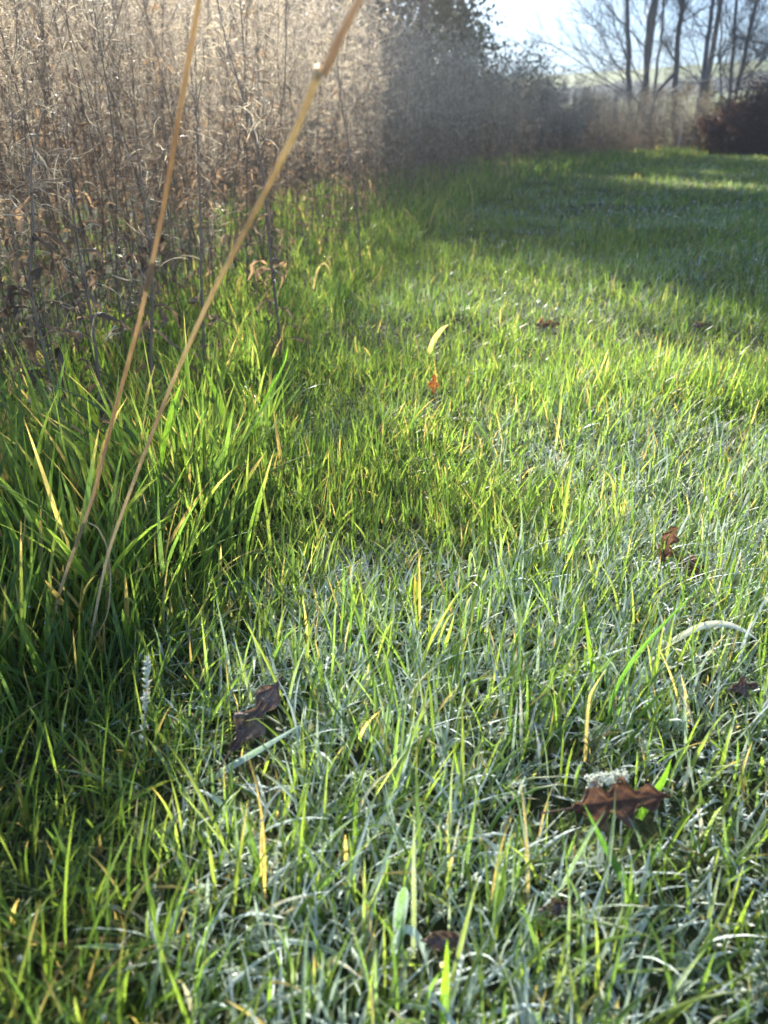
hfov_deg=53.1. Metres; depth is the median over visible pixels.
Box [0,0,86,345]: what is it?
willowherb
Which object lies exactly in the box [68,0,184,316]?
willowherb
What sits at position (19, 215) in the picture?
willowherb
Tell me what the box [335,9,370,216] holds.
willowherb
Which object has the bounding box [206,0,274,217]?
willowherb
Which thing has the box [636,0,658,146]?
bare tree
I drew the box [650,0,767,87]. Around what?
bare tree
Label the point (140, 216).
willowherb
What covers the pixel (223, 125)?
willowherb
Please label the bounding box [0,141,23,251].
willowherb
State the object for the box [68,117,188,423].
willowherb
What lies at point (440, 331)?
dry grass
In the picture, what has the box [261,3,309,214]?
willowherb
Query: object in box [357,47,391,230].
willowherb
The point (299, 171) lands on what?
willowherb
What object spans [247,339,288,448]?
tall grass
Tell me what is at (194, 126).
willowherb
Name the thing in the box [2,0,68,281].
willowherb
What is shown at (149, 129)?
willowherb
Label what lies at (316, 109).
willowherb
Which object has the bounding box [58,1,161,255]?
willowherb
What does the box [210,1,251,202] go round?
willowherb
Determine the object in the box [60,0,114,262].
willowherb
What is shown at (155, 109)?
willowherb
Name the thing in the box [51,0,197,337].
willowherb
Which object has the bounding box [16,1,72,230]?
willowherb
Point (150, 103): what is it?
willowherb
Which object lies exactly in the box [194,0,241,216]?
willowherb
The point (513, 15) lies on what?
sky
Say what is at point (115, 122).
willowherb
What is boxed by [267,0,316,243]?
willowherb
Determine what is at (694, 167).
distant lawn grass
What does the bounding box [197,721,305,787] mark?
frosted grass
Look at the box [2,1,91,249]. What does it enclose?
willowherb
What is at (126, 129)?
willowherb
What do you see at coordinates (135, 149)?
willowherb
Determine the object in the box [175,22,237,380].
willowherb
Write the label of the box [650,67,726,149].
scrub bush
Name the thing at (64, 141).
willowherb
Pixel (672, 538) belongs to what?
fallen leaf
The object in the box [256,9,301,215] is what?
willowherb
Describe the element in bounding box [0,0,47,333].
willowherb
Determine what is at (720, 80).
bare tree
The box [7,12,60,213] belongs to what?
willowherb
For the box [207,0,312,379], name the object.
willowherb
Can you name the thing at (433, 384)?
fallen leaf
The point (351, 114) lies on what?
willowherb
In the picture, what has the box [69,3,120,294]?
willowherb
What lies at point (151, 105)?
willowherb
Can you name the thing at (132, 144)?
willowherb
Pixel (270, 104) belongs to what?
willowherb
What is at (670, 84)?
hill
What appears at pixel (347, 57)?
willowherb
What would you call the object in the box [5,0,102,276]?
willowherb
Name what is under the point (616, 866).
tall grass
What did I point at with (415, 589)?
dry grass
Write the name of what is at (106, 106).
willowherb
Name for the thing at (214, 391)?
tall grass
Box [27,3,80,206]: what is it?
willowherb
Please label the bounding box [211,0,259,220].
willowherb
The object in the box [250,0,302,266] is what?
willowherb
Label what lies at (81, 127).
willowherb
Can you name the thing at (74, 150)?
willowherb
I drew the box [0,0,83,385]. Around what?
willowherb
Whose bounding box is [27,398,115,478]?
dead grass stalk
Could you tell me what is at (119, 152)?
willowherb
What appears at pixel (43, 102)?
willowherb
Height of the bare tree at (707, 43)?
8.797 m
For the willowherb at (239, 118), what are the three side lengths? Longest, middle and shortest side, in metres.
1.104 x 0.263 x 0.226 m
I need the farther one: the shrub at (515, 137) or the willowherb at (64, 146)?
the shrub at (515, 137)
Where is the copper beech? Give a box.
[684,90,767,154]
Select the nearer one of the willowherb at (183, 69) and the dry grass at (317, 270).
the dry grass at (317, 270)
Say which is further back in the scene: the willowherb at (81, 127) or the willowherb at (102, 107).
the willowherb at (102, 107)
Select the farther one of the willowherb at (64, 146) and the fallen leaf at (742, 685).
the willowherb at (64, 146)
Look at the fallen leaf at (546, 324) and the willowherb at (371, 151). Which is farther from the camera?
the willowherb at (371, 151)
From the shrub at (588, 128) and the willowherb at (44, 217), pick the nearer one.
the willowherb at (44, 217)
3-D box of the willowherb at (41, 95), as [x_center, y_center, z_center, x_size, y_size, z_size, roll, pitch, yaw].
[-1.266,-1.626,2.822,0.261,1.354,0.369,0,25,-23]
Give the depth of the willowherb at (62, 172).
1.78 m
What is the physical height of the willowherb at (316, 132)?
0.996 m
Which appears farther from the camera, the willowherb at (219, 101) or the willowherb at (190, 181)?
the willowherb at (219, 101)
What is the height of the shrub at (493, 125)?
1.210 m
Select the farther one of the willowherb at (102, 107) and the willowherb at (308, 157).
the willowherb at (102, 107)
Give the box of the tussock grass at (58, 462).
[0,144,729,750]
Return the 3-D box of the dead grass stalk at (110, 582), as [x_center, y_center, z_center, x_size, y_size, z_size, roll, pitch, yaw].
[-0.316,0.096,0.774,0.091,0.158,0.047,-11,28,-22]
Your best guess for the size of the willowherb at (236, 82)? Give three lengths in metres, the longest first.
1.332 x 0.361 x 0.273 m
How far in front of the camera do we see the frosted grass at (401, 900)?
0.50 m
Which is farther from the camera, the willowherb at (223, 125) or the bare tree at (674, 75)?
the bare tree at (674, 75)
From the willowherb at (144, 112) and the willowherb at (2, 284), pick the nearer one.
the willowherb at (2, 284)
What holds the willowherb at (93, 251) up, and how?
on the ground at (646, 826)
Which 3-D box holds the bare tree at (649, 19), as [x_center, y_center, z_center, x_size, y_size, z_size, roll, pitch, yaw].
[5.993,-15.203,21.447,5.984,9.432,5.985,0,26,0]
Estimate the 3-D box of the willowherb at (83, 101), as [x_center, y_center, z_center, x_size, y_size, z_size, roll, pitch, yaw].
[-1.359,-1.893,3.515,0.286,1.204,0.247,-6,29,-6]
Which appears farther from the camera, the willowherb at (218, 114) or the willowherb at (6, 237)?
the willowherb at (218, 114)
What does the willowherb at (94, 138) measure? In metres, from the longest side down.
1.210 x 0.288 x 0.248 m
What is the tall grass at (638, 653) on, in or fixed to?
on the ground at (646, 826)
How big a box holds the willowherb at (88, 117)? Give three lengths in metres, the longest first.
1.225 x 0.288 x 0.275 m
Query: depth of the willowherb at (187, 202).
2.15 m
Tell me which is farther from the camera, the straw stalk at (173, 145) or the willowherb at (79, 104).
the willowherb at (79, 104)
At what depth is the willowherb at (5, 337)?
1.31 m
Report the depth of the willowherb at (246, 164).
2.10 m
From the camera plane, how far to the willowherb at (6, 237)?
2.73 m
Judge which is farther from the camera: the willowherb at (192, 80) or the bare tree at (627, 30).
the bare tree at (627, 30)
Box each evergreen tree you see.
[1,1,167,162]
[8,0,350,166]
[219,0,508,164]
[397,0,522,157]
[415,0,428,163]
[468,31,575,152]
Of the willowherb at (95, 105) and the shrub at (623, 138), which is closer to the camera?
the willowherb at (95, 105)
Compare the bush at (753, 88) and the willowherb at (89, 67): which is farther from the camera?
the bush at (753, 88)
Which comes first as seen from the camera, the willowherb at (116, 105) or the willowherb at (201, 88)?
the willowherb at (116, 105)
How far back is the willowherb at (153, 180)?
3.44 m
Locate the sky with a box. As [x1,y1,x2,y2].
[2,0,767,81]
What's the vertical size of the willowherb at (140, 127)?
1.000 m
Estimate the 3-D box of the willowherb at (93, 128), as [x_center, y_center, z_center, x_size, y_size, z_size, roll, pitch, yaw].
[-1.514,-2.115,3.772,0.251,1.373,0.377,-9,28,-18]
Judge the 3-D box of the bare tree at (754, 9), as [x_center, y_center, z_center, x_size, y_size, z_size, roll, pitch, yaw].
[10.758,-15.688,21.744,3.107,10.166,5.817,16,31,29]
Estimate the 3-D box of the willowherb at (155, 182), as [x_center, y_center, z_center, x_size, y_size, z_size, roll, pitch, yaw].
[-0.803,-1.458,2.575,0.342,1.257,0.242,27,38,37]
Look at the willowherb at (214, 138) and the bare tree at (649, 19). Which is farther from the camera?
the bare tree at (649, 19)
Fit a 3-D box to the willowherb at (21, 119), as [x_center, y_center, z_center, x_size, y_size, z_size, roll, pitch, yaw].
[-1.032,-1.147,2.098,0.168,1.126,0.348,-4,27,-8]
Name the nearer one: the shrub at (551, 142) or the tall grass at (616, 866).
the tall grass at (616, 866)
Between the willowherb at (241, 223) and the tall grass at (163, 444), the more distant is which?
the willowherb at (241, 223)
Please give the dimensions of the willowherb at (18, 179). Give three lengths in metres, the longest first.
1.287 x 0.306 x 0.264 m
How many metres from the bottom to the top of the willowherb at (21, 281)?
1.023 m
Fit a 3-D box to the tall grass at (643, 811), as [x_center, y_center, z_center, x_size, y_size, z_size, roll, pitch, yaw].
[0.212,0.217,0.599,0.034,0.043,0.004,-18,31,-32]
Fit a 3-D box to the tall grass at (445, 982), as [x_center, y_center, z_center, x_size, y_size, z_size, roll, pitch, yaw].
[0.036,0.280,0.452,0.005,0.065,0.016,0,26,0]
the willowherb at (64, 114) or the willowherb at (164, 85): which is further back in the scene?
the willowherb at (64, 114)
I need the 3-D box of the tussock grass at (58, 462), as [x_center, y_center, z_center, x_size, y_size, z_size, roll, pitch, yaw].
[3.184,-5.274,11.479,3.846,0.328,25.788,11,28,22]
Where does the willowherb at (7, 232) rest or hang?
on the ground at (646, 826)
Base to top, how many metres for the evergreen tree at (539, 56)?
2.572 m
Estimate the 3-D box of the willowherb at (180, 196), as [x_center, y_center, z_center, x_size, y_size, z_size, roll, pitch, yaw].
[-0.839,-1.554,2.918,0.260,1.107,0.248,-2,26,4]
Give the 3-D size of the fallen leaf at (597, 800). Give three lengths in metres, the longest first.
0.095 x 0.042 x 0.013 m
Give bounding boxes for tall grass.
[58,344,111,455]
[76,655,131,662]
[150,381,181,518]
[204,369,226,433]
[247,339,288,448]
[411,813,415,958]
[440,939,448,1023]
[584,804,639,909]
[585,614,595,681]
[605,585,701,737]
[636,760,670,819]
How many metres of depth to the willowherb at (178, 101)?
3.47 m
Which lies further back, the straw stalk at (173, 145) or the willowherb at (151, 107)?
the willowherb at (151, 107)
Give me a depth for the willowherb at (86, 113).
2.97 m
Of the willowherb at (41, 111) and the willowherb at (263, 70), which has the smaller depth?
the willowherb at (263, 70)
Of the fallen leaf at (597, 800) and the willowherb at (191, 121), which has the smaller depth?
the fallen leaf at (597, 800)
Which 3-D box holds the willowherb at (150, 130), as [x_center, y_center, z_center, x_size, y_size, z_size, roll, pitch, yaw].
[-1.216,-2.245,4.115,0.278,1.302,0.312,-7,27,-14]
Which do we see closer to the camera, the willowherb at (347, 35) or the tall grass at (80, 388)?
the tall grass at (80, 388)
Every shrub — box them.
[397,101,511,157]
[476,105,544,154]
[491,92,591,154]
[542,90,613,151]
[574,105,639,150]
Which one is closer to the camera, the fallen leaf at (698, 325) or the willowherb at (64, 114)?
the fallen leaf at (698, 325)
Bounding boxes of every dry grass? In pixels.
[312,263,330,288]
[411,577,416,621]
[427,324,448,353]
[584,672,603,761]
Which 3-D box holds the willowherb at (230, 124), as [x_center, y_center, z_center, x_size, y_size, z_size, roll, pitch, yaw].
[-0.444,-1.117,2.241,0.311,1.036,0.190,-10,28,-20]
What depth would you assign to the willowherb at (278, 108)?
3.66 m
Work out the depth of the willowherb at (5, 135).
3.47 m
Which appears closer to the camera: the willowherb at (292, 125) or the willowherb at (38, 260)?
the willowherb at (38, 260)
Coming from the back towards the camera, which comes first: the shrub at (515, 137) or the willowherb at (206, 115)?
the shrub at (515, 137)
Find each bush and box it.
[611,83,677,149]
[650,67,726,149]
[702,83,739,145]
[720,65,767,151]
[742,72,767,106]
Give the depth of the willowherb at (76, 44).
2.48 m
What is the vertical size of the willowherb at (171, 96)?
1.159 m
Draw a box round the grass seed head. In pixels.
[138,655,151,749]
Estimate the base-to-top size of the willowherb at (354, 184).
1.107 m
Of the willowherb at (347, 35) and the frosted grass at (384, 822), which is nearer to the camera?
the frosted grass at (384, 822)
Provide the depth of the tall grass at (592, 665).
0.75 m
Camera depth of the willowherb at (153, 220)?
2.78 m
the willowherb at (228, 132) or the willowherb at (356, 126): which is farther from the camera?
the willowherb at (356, 126)
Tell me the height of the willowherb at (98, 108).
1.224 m
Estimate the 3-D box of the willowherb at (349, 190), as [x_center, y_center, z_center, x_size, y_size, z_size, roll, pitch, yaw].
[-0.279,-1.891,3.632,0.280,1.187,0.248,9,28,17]
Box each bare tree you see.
[476,0,687,149]
[517,0,669,146]
[631,0,720,101]
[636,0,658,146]
[639,2,767,103]
[643,0,753,145]
[648,0,767,146]
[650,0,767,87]
[685,0,767,97]
[696,0,722,145]
[723,0,767,102]
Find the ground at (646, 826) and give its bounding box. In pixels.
[0,60,767,1023]
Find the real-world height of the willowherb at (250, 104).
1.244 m
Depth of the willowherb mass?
7.18 m
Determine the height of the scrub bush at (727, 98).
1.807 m
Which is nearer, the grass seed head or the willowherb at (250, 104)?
the grass seed head
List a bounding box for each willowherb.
[0,0,41,323]
[0,0,47,296]
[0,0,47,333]
[0,0,68,286]
[0,0,77,344]
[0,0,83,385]
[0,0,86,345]
[0,0,120,383]
[0,1,34,246]
[0,1,44,279]
[0,2,78,387]
[0,4,34,233]
[0,4,60,274]
[0,8,68,237]
[0,9,43,292]
[0,12,20,217]
[0,13,49,226]
[0,22,60,251]
[0,29,42,389]
[0,33,81,324]
[0,59,75,305]
[0,60,18,233]
[0,64,26,284]
[0,82,32,368]
[0,101,109,436]
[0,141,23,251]
[0,177,15,258]
[0,202,23,344]
[0,207,7,290]
[0,216,15,259]
[0,242,21,424]
[0,326,15,360]
[1,0,154,360]
[1,207,12,265]
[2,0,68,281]
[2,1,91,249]
[2,3,67,222]
[4,0,75,262]
[4,7,71,225]
[5,0,62,244]
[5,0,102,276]
[5,0,106,311]
[5,1,82,240]
[7,5,95,232]
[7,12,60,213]
[8,0,131,350]
[8,92,133,437]
[9,2,66,238]
[11,0,105,371]
[11,16,55,205]
[12,12,68,196]
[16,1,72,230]
[18,8,90,218]
[19,0,99,315]
[25,0,82,299]
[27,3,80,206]
[32,0,73,212]
[32,0,143,292]
[34,0,109,305]
[44,0,112,247]
[46,1,149,361]
[47,10,106,231]
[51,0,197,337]
[51,5,117,248]
[52,23,87,218]
[56,0,141,217]
[56,0,142,372]
[56,1,109,245]
[57,0,109,270]
[57,8,127,229]
[58,0,137,328]
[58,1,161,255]
[58,2,137,254]
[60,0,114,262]
[60,0,162,236]
[60,1,165,285]
[60,7,103,239]
[63,0,113,212]
[63,7,110,216]
[63,13,114,205]
[65,0,137,195]
[66,1,154,248]
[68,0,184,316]
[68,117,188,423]
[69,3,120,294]
[70,0,151,245]
[73,0,136,205]
[74,15,157,243]
[76,0,144,268]
[80,0,147,231]
[81,0,154,309]
[85,0,132,274]
[85,4,144,233]
[88,0,160,310]
[100,0,182,341]
[106,0,178,256]
[108,0,150,239]
[111,15,149,214]
[114,0,166,254]
[114,0,176,230]
[117,1,193,259]
[117,5,148,220]
[118,0,197,241]
[118,0,214,282]
[119,0,170,204]
[123,0,168,213]
[124,0,197,249]
[126,0,174,237]
[126,0,226,273]
[127,4,177,219]
[129,0,196,248]
[129,12,179,227]
[130,0,229,244]
[131,0,183,245]
[133,0,186,294]
[134,0,184,231]
[137,1,173,232]
[138,0,203,271]
[138,3,196,217]
[139,0,173,218]
[142,0,254,323]
[143,0,215,294]
[144,28,166,215]
[149,0,198,228]
[151,0,190,217]
[151,2,202,225]
[152,0,222,206]
[154,0,215,233]
[160,1,176,218]
[160,1,218,222]
[163,0,209,222]
[165,0,224,312]
[171,0,225,254]
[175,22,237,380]
[180,5,222,225]
[181,1,213,209]
[183,4,219,277]
[186,0,279,285]
[186,27,239,329]
[189,0,243,263]
[193,1,247,213]
[194,0,232,208]
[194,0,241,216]
[196,0,282,314]
[196,28,240,212]
[201,0,276,190]
[201,0,281,238]
[204,0,283,238]
[206,0,273,263]
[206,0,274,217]
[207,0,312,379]
[208,0,287,299]
[209,0,261,223]
[209,14,257,219]
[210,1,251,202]
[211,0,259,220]
[212,0,256,188]
[216,0,252,201]
[217,1,274,263]
[220,18,261,200]
[223,0,279,291]
[225,3,275,203]
[227,1,286,203]
[229,0,289,273]
[236,0,292,220]
[238,27,309,279]
[245,0,302,279]
[245,2,301,196]
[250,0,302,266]
[252,3,278,209]
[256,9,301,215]
[258,0,289,222]
[261,0,314,227]
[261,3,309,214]
[264,0,330,279]
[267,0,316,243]
[268,1,321,229]
[268,3,302,230]
[271,0,312,255]
[272,2,315,215]
[272,33,327,264]
[275,0,312,244]
[277,33,324,232]
[280,0,343,255]
[295,0,341,201]
[296,0,367,268]
[296,8,337,234]
[298,16,341,255]
[299,0,330,233]
[304,0,350,233]
[316,2,360,243]
[321,0,382,230]
[321,0,392,234]
[321,4,371,239]
[323,0,370,218]
[326,8,367,222]
[329,44,352,217]
[334,13,369,222]
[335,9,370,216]
[336,2,379,238]
[336,25,371,215]
[338,55,369,224]
[345,12,390,224]
[352,2,397,205]
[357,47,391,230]
[362,6,394,218]
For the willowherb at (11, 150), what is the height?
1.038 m
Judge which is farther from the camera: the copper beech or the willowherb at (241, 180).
the copper beech
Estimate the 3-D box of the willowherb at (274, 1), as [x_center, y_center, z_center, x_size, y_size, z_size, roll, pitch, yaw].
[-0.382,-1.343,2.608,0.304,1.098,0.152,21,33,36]
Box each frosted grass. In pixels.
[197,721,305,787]
[352,819,407,834]
[390,925,429,978]
[393,886,408,931]
[666,620,761,644]
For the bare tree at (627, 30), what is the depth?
21.19 m
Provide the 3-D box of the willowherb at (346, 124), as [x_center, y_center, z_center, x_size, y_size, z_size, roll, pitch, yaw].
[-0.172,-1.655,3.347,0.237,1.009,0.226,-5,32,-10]
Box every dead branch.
[663,80,705,95]
[677,109,685,147]
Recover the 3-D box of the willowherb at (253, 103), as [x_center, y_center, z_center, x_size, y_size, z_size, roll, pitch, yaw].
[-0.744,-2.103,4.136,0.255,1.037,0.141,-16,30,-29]
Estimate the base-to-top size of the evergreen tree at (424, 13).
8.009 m
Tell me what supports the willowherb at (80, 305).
on the ground at (646, 826)
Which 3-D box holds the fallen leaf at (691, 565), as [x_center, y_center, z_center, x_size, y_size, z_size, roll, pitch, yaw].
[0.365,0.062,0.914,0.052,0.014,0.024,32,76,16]
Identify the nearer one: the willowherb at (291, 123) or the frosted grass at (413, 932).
the frosted grass at (413, 932)
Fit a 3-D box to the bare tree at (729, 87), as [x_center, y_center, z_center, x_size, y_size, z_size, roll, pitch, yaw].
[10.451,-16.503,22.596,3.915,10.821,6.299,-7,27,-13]
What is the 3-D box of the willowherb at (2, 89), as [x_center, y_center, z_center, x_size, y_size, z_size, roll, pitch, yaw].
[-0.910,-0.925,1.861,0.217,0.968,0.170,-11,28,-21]
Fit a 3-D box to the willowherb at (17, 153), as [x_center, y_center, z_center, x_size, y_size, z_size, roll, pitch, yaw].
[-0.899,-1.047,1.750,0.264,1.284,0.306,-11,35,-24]
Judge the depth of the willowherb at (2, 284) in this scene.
1.46 m
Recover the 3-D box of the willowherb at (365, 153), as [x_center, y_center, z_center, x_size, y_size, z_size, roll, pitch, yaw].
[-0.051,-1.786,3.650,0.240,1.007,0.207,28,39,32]
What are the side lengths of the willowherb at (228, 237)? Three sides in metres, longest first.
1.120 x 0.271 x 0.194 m
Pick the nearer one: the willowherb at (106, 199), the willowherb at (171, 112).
the willowherb at (106, 199)
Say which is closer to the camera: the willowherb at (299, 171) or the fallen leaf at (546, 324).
the fallen leaf at (546, 324)
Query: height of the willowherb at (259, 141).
0.781 m
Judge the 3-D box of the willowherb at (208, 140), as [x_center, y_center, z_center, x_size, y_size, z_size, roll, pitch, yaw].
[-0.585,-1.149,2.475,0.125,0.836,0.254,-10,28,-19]
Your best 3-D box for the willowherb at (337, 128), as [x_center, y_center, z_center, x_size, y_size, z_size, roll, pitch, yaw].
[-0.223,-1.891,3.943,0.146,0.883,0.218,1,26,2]
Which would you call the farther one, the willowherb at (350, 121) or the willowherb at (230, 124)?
the willowherb at (350, 121)
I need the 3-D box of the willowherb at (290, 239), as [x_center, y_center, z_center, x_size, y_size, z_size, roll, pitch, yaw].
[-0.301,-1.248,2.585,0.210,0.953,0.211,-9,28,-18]
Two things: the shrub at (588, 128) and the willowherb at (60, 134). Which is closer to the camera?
the willowherb at (60, 134)
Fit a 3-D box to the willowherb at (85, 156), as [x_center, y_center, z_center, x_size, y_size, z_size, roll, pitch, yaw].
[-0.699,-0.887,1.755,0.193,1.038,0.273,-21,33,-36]
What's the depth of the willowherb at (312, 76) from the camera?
4.16 m
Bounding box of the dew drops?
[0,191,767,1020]
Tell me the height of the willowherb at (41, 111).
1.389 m
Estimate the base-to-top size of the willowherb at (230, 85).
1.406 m
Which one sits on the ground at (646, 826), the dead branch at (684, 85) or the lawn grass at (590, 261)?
the lawn grass at (590, 261)
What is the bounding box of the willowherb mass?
[0,0,720,215]
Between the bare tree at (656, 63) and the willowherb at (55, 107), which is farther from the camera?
the bare tree at (656, 63)
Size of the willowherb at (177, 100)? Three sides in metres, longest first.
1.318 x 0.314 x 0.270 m
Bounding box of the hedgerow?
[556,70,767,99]
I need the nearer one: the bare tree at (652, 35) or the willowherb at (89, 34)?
the willowherb at (89, 34)
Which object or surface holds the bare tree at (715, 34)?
on the ground at (646, 826)
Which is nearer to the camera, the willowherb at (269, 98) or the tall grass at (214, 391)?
the tall grass at (214, 391)
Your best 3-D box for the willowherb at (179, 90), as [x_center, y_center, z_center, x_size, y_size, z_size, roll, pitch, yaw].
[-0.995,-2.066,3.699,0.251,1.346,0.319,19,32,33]
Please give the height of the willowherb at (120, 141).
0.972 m
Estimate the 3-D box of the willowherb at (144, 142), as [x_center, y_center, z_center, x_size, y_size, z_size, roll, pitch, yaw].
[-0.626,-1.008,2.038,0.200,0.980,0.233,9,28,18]
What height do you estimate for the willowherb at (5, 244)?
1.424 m
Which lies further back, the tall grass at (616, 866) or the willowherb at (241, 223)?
the willowherb at (241, 223)
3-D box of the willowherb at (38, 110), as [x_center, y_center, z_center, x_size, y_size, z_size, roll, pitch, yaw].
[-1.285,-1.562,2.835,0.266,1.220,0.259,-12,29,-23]
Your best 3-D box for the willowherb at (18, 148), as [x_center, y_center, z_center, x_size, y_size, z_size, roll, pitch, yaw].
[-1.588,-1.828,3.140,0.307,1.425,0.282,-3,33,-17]
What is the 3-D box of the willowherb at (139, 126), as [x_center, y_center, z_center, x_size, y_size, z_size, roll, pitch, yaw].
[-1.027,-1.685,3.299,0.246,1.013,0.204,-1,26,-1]
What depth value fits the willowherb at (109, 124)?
3.25 m
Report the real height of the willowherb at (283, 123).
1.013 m
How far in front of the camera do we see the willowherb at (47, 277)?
2.08 m
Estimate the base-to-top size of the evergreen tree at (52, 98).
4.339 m
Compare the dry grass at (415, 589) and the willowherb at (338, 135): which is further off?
the willowherb at (338, 135)
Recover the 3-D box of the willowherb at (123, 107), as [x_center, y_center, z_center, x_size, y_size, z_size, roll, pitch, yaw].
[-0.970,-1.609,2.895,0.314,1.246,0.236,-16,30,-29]
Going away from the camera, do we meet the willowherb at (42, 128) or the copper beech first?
the willowherb at (42, 128)
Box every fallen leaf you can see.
[214,674,282,775]
[420,931,466,949]
[428,374,439,394]
[532,317,559,328]
[537,897,572,915]
[540,769,669,831]
[657,526,679,568]
[675,555,711,575]
[693,320,706,327]
[727,676,759,697]
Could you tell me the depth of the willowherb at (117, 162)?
1.89 m
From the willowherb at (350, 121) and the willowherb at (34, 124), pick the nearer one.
the willowherb at (34, 124)
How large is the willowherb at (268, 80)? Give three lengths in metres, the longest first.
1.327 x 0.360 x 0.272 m
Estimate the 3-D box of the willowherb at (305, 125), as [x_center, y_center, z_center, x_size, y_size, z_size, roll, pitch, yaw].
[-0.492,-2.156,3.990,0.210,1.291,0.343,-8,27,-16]
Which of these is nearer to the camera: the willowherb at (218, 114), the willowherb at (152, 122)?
the willowherb at (152, 122)
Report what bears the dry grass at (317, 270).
on the ground at (646, 826)
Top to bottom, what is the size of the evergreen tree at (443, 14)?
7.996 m
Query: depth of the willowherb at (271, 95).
2.51 m
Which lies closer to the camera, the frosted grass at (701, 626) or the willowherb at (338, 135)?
the frosted grass at (701, 626)
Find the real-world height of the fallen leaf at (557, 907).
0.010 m
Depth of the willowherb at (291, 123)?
2.99 m
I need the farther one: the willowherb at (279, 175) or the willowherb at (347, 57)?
the willowherb at (347, 57)
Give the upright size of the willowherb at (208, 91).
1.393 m
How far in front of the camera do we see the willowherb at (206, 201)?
1.86 m
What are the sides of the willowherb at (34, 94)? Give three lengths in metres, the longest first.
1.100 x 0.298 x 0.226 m
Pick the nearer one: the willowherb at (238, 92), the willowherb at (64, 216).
the willowherb at (64, 216)
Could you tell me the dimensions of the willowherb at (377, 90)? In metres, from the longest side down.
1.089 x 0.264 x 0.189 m
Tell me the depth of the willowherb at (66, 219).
2.12 m
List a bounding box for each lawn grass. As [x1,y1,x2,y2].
[0,198,767,377]
[1,147,767,224]
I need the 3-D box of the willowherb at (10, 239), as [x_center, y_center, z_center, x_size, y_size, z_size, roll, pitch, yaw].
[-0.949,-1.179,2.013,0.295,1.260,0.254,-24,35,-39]
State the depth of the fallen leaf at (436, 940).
0.48 m
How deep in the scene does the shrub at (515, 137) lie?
16.12 m
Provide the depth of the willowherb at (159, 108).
3.22 m
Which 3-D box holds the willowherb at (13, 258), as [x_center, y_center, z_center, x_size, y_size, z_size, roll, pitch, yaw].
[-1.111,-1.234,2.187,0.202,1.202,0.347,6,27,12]
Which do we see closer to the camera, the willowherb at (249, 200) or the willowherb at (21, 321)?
the willowherb at (21, 321)
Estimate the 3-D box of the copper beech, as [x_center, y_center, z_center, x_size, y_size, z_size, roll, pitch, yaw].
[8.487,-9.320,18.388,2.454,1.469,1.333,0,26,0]
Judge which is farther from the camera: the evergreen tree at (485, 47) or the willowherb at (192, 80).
the evergreen tree at (485, 47)
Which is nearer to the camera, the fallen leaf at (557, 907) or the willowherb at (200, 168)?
the fallen leaf at (557, 907)
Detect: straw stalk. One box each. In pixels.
[50,0,201,633]
[87,0,362,648]
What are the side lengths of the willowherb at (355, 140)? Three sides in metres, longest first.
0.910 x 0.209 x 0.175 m
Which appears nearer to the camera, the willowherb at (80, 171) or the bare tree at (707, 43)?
the willowherb at (80, 171)
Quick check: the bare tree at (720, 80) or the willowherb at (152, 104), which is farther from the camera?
the bare tree at (720, 80)
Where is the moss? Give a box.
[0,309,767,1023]
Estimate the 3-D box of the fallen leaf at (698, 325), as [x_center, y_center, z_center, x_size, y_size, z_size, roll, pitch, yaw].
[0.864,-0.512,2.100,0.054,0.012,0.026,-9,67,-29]
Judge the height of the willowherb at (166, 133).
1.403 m
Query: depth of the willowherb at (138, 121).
3.89 m
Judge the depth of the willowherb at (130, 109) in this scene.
2.79 m
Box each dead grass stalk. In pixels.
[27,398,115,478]
[54,522,110,647]
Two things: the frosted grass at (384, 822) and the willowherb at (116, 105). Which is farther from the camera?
the willowherb at (116, 105)
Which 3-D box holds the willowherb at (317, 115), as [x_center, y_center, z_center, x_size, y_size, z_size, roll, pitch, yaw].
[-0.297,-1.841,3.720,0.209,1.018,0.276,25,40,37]
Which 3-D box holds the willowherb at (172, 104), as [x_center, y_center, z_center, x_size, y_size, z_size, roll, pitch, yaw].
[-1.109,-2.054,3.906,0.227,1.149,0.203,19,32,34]
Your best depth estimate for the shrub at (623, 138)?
20.38 m
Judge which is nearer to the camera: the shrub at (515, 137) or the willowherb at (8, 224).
the willowherb at (8, 224)
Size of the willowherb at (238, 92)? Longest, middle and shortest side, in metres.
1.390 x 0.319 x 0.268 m
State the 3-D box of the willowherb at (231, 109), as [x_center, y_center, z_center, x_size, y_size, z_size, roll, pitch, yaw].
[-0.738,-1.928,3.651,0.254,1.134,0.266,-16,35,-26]
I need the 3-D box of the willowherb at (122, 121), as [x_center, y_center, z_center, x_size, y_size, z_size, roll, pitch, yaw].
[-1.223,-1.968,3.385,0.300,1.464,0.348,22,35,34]
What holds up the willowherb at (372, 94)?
on the ground at (646, 826)
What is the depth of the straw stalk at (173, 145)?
0.53 m

